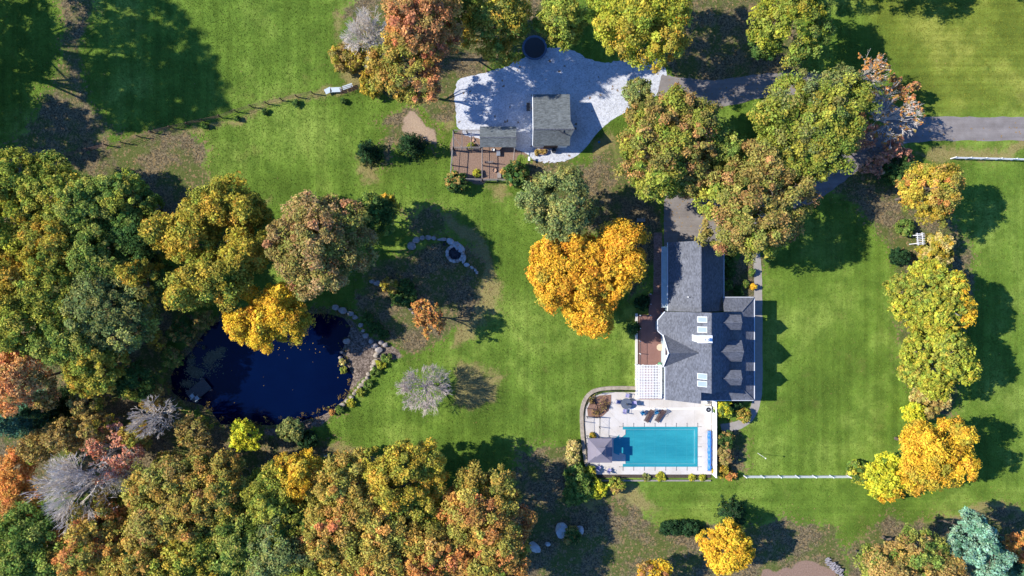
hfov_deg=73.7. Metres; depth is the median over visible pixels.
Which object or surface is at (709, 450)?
cover reel
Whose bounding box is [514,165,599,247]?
green tree
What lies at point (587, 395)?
retaining wall
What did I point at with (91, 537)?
olive tree
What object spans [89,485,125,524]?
brush tree
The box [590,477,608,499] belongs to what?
shrub
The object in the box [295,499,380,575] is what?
oak tree
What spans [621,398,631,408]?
patio table
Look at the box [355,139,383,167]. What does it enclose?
spruce tree
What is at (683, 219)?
garage apron
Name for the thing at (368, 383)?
bank plant
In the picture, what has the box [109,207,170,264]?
green tree
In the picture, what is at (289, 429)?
shrub
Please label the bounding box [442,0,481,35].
green tree
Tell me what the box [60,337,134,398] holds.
olive tree
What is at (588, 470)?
shrub
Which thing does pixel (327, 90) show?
leaning panel
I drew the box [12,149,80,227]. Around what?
olive tree
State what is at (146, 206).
green tree
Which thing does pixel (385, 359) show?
bank plant
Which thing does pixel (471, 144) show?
shrub
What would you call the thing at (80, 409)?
brush tree
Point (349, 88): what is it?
barred gate
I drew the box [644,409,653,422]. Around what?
sun lounger
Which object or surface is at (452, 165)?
pen fence
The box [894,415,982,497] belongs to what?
golden tree
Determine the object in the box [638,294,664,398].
deck
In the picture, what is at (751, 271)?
bed shrub
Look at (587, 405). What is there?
terrace fence
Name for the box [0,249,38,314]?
olive tree
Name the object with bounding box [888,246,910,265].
shrub
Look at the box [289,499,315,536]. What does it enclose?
green tree
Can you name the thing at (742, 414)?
shrub
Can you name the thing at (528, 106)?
smoker
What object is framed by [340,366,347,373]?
bank plant
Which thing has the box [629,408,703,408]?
drain channel
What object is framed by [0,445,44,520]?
orange tree
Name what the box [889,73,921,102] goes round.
red thicket
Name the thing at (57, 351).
green tree
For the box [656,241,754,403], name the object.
house
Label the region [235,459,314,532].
green tree
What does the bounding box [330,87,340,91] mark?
leaning panel
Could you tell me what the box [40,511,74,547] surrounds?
brush tree
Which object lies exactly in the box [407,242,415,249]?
boulder
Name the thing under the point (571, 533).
shrub
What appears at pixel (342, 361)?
bank plant
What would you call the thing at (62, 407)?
pine tree
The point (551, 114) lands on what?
barn
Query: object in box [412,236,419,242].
boulder
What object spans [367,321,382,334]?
bank plant
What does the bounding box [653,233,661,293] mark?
brick walk
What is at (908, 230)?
shrub
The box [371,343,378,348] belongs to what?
boulder
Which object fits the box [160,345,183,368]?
shrub
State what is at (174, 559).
green tree
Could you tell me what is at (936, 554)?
brown tree
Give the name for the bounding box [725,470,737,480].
shrub
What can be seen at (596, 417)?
gate fence
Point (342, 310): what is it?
boulder
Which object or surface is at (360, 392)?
bank plant
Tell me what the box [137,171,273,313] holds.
olive tree
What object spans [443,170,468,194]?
rhododendron
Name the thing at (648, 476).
bedding plant
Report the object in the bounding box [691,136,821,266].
oak tree
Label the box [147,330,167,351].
shrub
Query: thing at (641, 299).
shrub
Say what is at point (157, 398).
brush tree
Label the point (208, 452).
brush tree
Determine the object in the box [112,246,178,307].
green tree
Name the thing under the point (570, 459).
hydrangea
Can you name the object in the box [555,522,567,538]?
boulder
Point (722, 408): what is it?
shrub
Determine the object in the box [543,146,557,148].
door
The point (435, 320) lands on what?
young tree
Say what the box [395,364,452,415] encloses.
bare tree
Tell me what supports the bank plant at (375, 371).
on the ground at (460, 302)
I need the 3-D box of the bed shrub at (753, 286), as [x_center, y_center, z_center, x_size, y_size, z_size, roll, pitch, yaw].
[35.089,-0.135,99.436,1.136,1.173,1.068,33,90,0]
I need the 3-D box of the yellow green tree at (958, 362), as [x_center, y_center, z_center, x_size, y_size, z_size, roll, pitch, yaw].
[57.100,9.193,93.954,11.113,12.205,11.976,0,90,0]
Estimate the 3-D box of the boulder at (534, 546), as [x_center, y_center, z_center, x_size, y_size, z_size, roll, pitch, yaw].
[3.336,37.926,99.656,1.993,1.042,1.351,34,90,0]
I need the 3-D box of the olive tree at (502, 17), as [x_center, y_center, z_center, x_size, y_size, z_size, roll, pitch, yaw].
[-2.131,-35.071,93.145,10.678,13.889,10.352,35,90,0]
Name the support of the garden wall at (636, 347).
on the ground at (460, 302)
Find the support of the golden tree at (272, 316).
on the ground at (460, 302)
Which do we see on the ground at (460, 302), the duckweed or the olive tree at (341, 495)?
the olive tree at (341, 495)
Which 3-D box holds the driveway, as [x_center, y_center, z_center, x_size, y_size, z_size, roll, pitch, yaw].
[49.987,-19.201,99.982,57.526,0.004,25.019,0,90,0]
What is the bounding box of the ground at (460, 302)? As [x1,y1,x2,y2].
[0,0,1023,575]
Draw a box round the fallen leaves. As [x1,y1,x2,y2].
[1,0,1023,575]
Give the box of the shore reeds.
[164,312,352,427]
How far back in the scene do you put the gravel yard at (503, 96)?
99.99 m
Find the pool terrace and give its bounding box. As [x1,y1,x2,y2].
[584,392,711,473]
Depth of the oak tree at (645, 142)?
88.36 m
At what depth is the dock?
99.86 m
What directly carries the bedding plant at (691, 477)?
on the strip bed at (641, 476)
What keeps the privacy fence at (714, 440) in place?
on the ground at (460, 302)
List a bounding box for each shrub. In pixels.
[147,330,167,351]
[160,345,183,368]
[165,312,197,343]
[191,309,215,329]
[275,416,304,441]
[296,430,318,450]
[328,38,367,73]
[359,64,387,99]
[379,277,398,294]
[388,278,417,307]
[466,142,474,146]
[472,168,481,177]
[562,463,594,507]
[562,525,582,545]
[584,464,595,477]
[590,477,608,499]
[608,476,626,494]
[626,321,639,334]
[633,294,649,311]
[711,463,728,478]
[713,401,733,418]
[714,445,734,465]
[717,430,735,449]
[724,255,734,267]
[724,267,735,278]
[724,279,733,290]
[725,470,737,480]
[730,401,743,409]
[733,285,743,296]
[735,407,751,423]
[741,279,749,287]
[748,268,755,276]
[749,283,756,289]
[846,458,870,485]
[879,147,917,186]
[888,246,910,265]
[893,218,914,236]
[900,401,925,421]
[909,384,952,419]
[914,229,955,273]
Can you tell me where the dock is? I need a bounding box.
[186,378,211,402]
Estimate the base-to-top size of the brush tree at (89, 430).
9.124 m
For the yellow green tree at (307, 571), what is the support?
on the ground at (460, 302)
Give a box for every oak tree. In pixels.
[119,454,228,552]
[176,447,251,528]
[229,492,249,533]
[262,190,379,301]
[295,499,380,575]
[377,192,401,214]
[435,459,537,567]
[612,82,722,203]
[621,76,651,105]
[669,170,704,200]
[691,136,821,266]
[699,124,747,172]
[759,140,809,192]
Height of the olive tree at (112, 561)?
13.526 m
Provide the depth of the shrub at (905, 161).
97.57 m
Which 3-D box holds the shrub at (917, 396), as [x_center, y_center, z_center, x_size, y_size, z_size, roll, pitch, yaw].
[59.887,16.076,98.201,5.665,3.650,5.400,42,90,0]
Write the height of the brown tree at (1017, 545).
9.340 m
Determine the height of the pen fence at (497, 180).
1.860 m
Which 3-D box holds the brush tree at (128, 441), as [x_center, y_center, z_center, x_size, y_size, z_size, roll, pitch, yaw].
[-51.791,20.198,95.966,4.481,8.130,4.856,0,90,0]
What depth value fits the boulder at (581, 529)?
99.37 m
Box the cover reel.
[707,431,711,470]
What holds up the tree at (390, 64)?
on the ground at (460, 302)
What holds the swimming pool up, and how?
in the pool terrace
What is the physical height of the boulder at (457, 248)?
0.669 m
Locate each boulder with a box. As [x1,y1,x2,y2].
[332,305,338,309]
[338,307,346,313]
[343,339,349,343]
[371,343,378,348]
[375,347,382,352]
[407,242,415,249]
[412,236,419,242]
[446,238,453,244]
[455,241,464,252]
[529,541,540,552]
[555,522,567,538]
[577,526,583,533]
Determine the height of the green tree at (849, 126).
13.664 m
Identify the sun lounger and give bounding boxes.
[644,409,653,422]
[654,409,666,422]
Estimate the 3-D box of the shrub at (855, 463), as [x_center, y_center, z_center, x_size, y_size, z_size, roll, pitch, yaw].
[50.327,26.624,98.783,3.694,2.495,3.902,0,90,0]
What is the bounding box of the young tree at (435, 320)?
[411,297,446,339]
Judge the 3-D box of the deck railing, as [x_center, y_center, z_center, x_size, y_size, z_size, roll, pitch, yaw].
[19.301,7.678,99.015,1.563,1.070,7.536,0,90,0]
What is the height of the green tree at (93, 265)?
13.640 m
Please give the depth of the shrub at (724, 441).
98.06 m
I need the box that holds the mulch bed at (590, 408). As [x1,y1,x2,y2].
[587,395,610,417]
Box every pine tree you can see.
[0,389,62,438]
[20,381,91,421]
[937,506,1018,575]
[982,535,1023,575]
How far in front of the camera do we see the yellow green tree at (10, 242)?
87.95 m
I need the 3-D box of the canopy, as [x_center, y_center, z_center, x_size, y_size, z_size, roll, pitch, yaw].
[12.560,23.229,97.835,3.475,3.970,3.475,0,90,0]
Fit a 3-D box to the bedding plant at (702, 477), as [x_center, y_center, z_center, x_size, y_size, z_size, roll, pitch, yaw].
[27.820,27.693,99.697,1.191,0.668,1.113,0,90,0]
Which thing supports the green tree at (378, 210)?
on the ground at (460, 302)
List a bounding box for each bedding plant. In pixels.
[642,472,650,481]
[655,471,665,481]
[688,474,695,481]
[698,474,705,481]
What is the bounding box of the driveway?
[657,71,1023,231]
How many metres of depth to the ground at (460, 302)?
100.00 m
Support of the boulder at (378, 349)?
on the ground at (460, 302)
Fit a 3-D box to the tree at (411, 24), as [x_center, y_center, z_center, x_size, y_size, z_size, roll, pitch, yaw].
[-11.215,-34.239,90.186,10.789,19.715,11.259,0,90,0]
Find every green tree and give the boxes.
[0,145,53,216]
[0,194,53,267]
[0,291,64,358]
[0,500,76,575]
[12,260,81,335]
[25,307,118,381]
[49,173,123,252]
[53,267,163,356]
[61,220,147,291]
[95,166,165,236]
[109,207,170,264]
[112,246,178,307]
[114,359,158,402]
[134,519,222,575]
[203,509,274,575]
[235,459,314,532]
[235,514,319,575]
[288,546,345,575]
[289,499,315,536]
[349,190,398,237]
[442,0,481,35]
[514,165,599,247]
[585,0,693,74]
[745,0,837,69]
[746,61,883,182]
[747,34,782,61]
[852,543,891,575]
[896,316,982,401]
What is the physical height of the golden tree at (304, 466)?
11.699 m
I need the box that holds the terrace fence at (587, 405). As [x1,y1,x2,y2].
[584,390,637,473]
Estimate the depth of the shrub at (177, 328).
98.28 m
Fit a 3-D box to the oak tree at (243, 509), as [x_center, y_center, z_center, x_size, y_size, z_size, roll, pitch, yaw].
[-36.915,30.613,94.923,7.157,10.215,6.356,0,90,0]
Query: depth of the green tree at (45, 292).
87.87 m
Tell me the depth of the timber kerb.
99.74 m
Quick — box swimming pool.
[614,423,697,470]
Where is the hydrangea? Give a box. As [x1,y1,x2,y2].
[564,439,582,473]
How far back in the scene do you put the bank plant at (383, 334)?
99.37 m
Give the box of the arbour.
[909,233,924,244]
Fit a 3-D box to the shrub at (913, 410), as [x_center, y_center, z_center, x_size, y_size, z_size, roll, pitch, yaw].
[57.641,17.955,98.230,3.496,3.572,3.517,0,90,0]
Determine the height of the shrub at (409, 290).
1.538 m
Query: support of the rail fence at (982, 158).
on the ground at (460, 302)
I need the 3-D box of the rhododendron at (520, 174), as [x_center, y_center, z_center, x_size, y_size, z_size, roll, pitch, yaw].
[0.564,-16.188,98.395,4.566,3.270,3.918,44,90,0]
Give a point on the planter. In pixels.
(542, 151)
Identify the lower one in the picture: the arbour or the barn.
the arbour
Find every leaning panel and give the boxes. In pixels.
[324,87,331,93]
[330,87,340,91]
[342,83,352,89]
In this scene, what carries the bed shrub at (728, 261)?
on the ground at (460, 302)
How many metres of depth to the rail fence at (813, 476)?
99.13 m
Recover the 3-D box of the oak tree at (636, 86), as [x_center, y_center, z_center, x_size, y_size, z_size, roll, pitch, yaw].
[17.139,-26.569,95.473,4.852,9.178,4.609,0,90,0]
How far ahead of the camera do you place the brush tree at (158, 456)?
95.97 m
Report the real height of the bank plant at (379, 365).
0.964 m
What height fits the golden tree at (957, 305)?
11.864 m
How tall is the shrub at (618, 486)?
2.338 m
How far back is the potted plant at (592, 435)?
99.34 m
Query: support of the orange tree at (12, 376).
on the ground at (460, 302)
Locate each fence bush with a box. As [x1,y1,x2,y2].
[201,122,208,129]
[261,108,268,115]
[292,99,299,107]
[340,97,346,103]
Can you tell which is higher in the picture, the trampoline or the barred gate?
the trampoline
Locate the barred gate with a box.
[340,82,359,93]
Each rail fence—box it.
[743,475,851,477]
[950,156,1023,160]
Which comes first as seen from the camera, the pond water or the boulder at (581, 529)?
the boulder at (581, 529)
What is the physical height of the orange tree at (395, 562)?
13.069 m
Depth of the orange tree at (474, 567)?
88.88 m
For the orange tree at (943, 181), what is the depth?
89.96 m
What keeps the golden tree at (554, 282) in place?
on the ground at (460, 302)
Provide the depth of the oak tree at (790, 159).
89.13 m
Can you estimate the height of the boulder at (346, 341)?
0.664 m
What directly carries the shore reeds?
on the ground at (460, 302)
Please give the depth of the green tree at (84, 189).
87.88 m
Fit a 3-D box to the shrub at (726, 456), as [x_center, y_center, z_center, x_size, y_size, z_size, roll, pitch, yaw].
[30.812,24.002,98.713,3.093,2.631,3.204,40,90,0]
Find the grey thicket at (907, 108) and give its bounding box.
[862,77,925,153]
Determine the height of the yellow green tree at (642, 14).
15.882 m
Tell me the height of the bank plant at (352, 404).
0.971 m
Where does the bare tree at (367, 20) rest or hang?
on the ground at (460, 302)
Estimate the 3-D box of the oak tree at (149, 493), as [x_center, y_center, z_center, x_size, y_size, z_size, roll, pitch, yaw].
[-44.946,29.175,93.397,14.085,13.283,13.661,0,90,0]
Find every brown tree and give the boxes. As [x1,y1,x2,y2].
[862,522,967,575]
[997,530,1023,563]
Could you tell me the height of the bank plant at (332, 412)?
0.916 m
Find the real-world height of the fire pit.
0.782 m
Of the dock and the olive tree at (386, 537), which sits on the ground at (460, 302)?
the olive tree at (386, 537)
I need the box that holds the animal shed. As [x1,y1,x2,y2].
[480,126,515,146]
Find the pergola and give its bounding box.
[635,364,661,398]
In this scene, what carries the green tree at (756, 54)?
on the ground at (460, 302)
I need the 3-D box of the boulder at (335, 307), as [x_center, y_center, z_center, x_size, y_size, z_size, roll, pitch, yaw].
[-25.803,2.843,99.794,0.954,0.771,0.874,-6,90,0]
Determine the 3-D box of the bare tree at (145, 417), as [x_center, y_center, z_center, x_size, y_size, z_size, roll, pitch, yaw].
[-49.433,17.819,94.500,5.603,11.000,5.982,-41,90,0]
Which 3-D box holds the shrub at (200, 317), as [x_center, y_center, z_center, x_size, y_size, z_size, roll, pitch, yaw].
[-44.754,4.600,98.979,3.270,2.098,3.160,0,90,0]
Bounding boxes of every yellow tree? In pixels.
[226,417,261,451]
[862,451,908,503]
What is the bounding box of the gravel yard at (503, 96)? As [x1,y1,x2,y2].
[454,47,666,162]
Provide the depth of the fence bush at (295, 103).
99.42 m
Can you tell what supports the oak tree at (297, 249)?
on the ground at (460, 302)
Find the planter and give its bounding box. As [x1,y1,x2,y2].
[538,149,547,154]
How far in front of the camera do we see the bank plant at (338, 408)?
99.41 m
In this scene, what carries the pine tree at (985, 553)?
on the ground at (460, 302)
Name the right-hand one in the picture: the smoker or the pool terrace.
the pool terrace
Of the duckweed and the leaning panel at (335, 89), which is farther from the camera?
the duckweed
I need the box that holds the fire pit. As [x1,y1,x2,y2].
[445,244,464,262]
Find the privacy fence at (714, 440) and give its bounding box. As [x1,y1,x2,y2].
[712,401,716,477]
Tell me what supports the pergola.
on the ground at (460, 302)
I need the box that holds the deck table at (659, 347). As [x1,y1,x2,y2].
[657,344,661,350]
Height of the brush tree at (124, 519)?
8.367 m
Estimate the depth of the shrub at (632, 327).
99.08 m
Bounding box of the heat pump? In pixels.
[704,406,711,412]
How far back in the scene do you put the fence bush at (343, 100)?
99.38 m
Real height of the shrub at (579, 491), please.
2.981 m
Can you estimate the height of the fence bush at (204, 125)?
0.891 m
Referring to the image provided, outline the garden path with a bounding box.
[720,252,762,431]
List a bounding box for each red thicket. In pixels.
[858,119,904,178]
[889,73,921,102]
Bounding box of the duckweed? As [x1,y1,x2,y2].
[179,345,227,389]
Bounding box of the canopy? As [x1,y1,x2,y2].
[586,435,611,462]
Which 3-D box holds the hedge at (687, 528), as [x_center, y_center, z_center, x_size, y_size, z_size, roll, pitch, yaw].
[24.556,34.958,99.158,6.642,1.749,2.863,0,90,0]
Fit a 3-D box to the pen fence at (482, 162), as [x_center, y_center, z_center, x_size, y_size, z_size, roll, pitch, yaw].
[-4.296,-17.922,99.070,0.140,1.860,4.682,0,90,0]
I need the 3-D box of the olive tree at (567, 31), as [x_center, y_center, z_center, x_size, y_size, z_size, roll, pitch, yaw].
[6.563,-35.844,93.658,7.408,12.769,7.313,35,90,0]
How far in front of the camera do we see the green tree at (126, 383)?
94.06 m
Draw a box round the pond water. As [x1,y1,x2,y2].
[171,314,352,424]
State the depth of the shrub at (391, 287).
98.75 m
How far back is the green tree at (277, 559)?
88.88 m
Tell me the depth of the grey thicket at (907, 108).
94.96 m
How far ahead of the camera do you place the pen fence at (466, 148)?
98.00 m
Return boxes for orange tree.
[0,342,62,417]
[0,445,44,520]
[348,531,419,575]
[385,517,473,575]
[450,515,531,575]
[894,161,965,229]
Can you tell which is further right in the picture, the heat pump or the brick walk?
the heat pump
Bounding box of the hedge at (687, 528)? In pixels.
[659,519,702,537]
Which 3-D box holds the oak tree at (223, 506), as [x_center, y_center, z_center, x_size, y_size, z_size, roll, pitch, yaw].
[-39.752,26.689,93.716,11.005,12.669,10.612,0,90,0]
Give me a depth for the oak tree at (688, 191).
91.10 m
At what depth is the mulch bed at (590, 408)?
99.77 m
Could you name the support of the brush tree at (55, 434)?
on the ground at (460, 302)
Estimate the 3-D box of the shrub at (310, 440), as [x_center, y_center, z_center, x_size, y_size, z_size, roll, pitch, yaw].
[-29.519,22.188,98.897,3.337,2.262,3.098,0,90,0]
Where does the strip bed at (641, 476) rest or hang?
on the ground at (460, 302)
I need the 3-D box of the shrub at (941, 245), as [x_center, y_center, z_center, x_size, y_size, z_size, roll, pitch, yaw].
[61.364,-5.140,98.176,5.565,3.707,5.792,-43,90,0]
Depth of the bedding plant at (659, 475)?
99.59 m
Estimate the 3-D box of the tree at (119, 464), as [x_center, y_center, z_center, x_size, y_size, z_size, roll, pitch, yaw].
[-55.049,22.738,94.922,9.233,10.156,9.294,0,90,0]
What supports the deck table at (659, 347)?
on the deck
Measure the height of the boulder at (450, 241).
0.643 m
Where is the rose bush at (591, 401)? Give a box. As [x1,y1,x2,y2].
[588,394,609,415]
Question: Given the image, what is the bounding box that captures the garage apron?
[664,195,724,245]
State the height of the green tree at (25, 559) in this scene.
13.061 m
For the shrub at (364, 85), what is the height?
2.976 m
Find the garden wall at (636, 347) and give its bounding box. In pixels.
[635,313,637,398]
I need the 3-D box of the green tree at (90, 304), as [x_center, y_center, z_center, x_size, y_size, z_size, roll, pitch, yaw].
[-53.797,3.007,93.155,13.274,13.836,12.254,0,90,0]
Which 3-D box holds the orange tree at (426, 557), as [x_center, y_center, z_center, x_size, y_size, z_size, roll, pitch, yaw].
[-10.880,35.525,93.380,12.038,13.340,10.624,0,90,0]
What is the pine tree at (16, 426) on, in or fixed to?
on the ground at (460, 302)
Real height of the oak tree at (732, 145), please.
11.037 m
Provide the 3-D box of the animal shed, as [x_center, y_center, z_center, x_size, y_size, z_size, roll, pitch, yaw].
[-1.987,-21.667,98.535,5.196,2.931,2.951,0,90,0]
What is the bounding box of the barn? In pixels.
[532,94,574,148]
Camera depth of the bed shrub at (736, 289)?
99.26 m
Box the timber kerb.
[592,480,710,480]
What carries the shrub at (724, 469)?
on the ground at (460, 302)
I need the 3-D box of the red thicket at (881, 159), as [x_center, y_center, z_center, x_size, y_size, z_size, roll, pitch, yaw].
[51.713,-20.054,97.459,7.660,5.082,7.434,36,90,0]
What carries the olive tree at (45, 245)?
on the ground at (460, 302)
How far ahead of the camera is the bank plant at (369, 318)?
99.41 m
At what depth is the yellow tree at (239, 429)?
96.14 m
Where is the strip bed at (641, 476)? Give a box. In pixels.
[590,474,710,477]
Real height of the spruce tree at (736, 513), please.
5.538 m
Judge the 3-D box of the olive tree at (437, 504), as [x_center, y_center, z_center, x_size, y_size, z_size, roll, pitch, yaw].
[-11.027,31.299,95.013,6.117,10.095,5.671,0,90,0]
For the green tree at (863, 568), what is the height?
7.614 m
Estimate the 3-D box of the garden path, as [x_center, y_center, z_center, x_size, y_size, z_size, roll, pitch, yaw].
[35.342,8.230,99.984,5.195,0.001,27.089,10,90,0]
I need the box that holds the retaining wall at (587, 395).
[580,386,634,466]
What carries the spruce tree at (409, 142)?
on the ground at (460, 302)
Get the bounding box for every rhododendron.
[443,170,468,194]
[500,159,531,188]
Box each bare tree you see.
[21,449,133,537]
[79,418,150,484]
[125,395,181,438]
[340,5,386,58]
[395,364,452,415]
[849,48,891,91]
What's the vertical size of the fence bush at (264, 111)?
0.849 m
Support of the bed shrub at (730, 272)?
on the ground at (460, 302)
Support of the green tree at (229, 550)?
on the ground at (460, 302)
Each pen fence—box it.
[450,147,481,180]
[453,130,480,149]
[482,147,482,178]
[482,147,514,181]
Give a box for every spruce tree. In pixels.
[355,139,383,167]
[395,132,428,164]
[714,493,746,525]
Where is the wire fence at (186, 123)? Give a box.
[62,91,313,154]
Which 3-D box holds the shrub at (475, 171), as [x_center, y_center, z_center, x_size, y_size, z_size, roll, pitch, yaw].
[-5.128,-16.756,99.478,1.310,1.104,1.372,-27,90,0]
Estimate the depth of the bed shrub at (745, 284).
99.22 m
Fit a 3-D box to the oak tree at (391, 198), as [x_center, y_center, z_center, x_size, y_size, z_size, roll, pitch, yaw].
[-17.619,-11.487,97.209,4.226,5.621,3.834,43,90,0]
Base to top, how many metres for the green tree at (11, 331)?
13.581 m
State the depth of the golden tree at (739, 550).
93.05 m
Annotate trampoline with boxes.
[522,35,546,59]
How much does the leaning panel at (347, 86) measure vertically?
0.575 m
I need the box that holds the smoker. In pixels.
[526,103,531,110]
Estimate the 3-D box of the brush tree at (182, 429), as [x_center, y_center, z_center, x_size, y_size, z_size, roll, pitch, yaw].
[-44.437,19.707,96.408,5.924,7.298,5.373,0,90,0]
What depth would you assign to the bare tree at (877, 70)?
92.89 m
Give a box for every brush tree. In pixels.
[15,428,56,465]
[39,414,84,454]
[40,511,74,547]
[65,387,111,418]
[76,409,123,443]
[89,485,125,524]
[116,506,140,544]
[117,418,156,450]
[138,383,167,413]
[152,450,182,479]
[172,411,213,449]
[185,446,214,470]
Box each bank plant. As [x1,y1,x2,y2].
[329,409,335,415]
[335,405,343,413]
[339,358,345,365]
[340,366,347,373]
[345,398,355,407]
[356,388,365,396]
[362,311,374,323]
[363,379,372,389]
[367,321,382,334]
[369,366,381,377]
[375,360,386,368]
[377,329,389,340]
[381,353,391,362]
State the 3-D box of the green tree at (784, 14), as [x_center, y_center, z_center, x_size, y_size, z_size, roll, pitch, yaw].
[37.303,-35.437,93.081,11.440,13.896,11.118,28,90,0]
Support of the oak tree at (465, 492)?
on the ground at (460, 302)
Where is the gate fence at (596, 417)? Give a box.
[586,416,600,437]
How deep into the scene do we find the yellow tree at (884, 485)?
94.10 m
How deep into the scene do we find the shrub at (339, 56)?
97.62 m
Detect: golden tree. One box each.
[221,281,316,355]
[273,447,324,504]
[524,217,651,338]
[636,558,672,575]
[695,517,755,575]
[881,255,977,340]
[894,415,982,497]
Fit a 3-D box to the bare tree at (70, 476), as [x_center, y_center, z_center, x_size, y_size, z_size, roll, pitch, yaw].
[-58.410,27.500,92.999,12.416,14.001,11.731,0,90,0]
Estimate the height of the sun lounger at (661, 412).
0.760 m
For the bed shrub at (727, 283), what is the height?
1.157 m
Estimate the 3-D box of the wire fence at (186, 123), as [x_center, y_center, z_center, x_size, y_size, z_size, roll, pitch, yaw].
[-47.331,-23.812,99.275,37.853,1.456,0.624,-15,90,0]
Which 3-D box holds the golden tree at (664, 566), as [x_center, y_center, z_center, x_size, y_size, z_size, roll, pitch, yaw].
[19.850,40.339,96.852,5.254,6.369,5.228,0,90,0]
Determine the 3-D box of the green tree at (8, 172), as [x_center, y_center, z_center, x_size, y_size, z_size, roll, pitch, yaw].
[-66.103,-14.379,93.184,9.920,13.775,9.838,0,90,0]
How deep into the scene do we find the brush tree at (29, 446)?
92.48 m
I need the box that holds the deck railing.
[639,315,650,366]
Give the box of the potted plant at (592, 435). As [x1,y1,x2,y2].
[589,432,596,437]
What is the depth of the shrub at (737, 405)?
98.84 m
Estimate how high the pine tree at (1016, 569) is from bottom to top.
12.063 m
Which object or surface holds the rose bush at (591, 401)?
on the mulch bed at (590, 408)
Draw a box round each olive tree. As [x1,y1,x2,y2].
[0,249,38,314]
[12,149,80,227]
[13,201,94,286]
[41,501,127,575]
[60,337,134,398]
[92,519,171,575]
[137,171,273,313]
[303,446,390,542]
[350,486,424,568]
[359,437,450,528]
[421,501,448,537]
[460,0,533,70]
[529,0,588,51]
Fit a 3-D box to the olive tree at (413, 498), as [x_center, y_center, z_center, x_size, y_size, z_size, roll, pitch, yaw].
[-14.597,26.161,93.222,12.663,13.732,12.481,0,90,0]

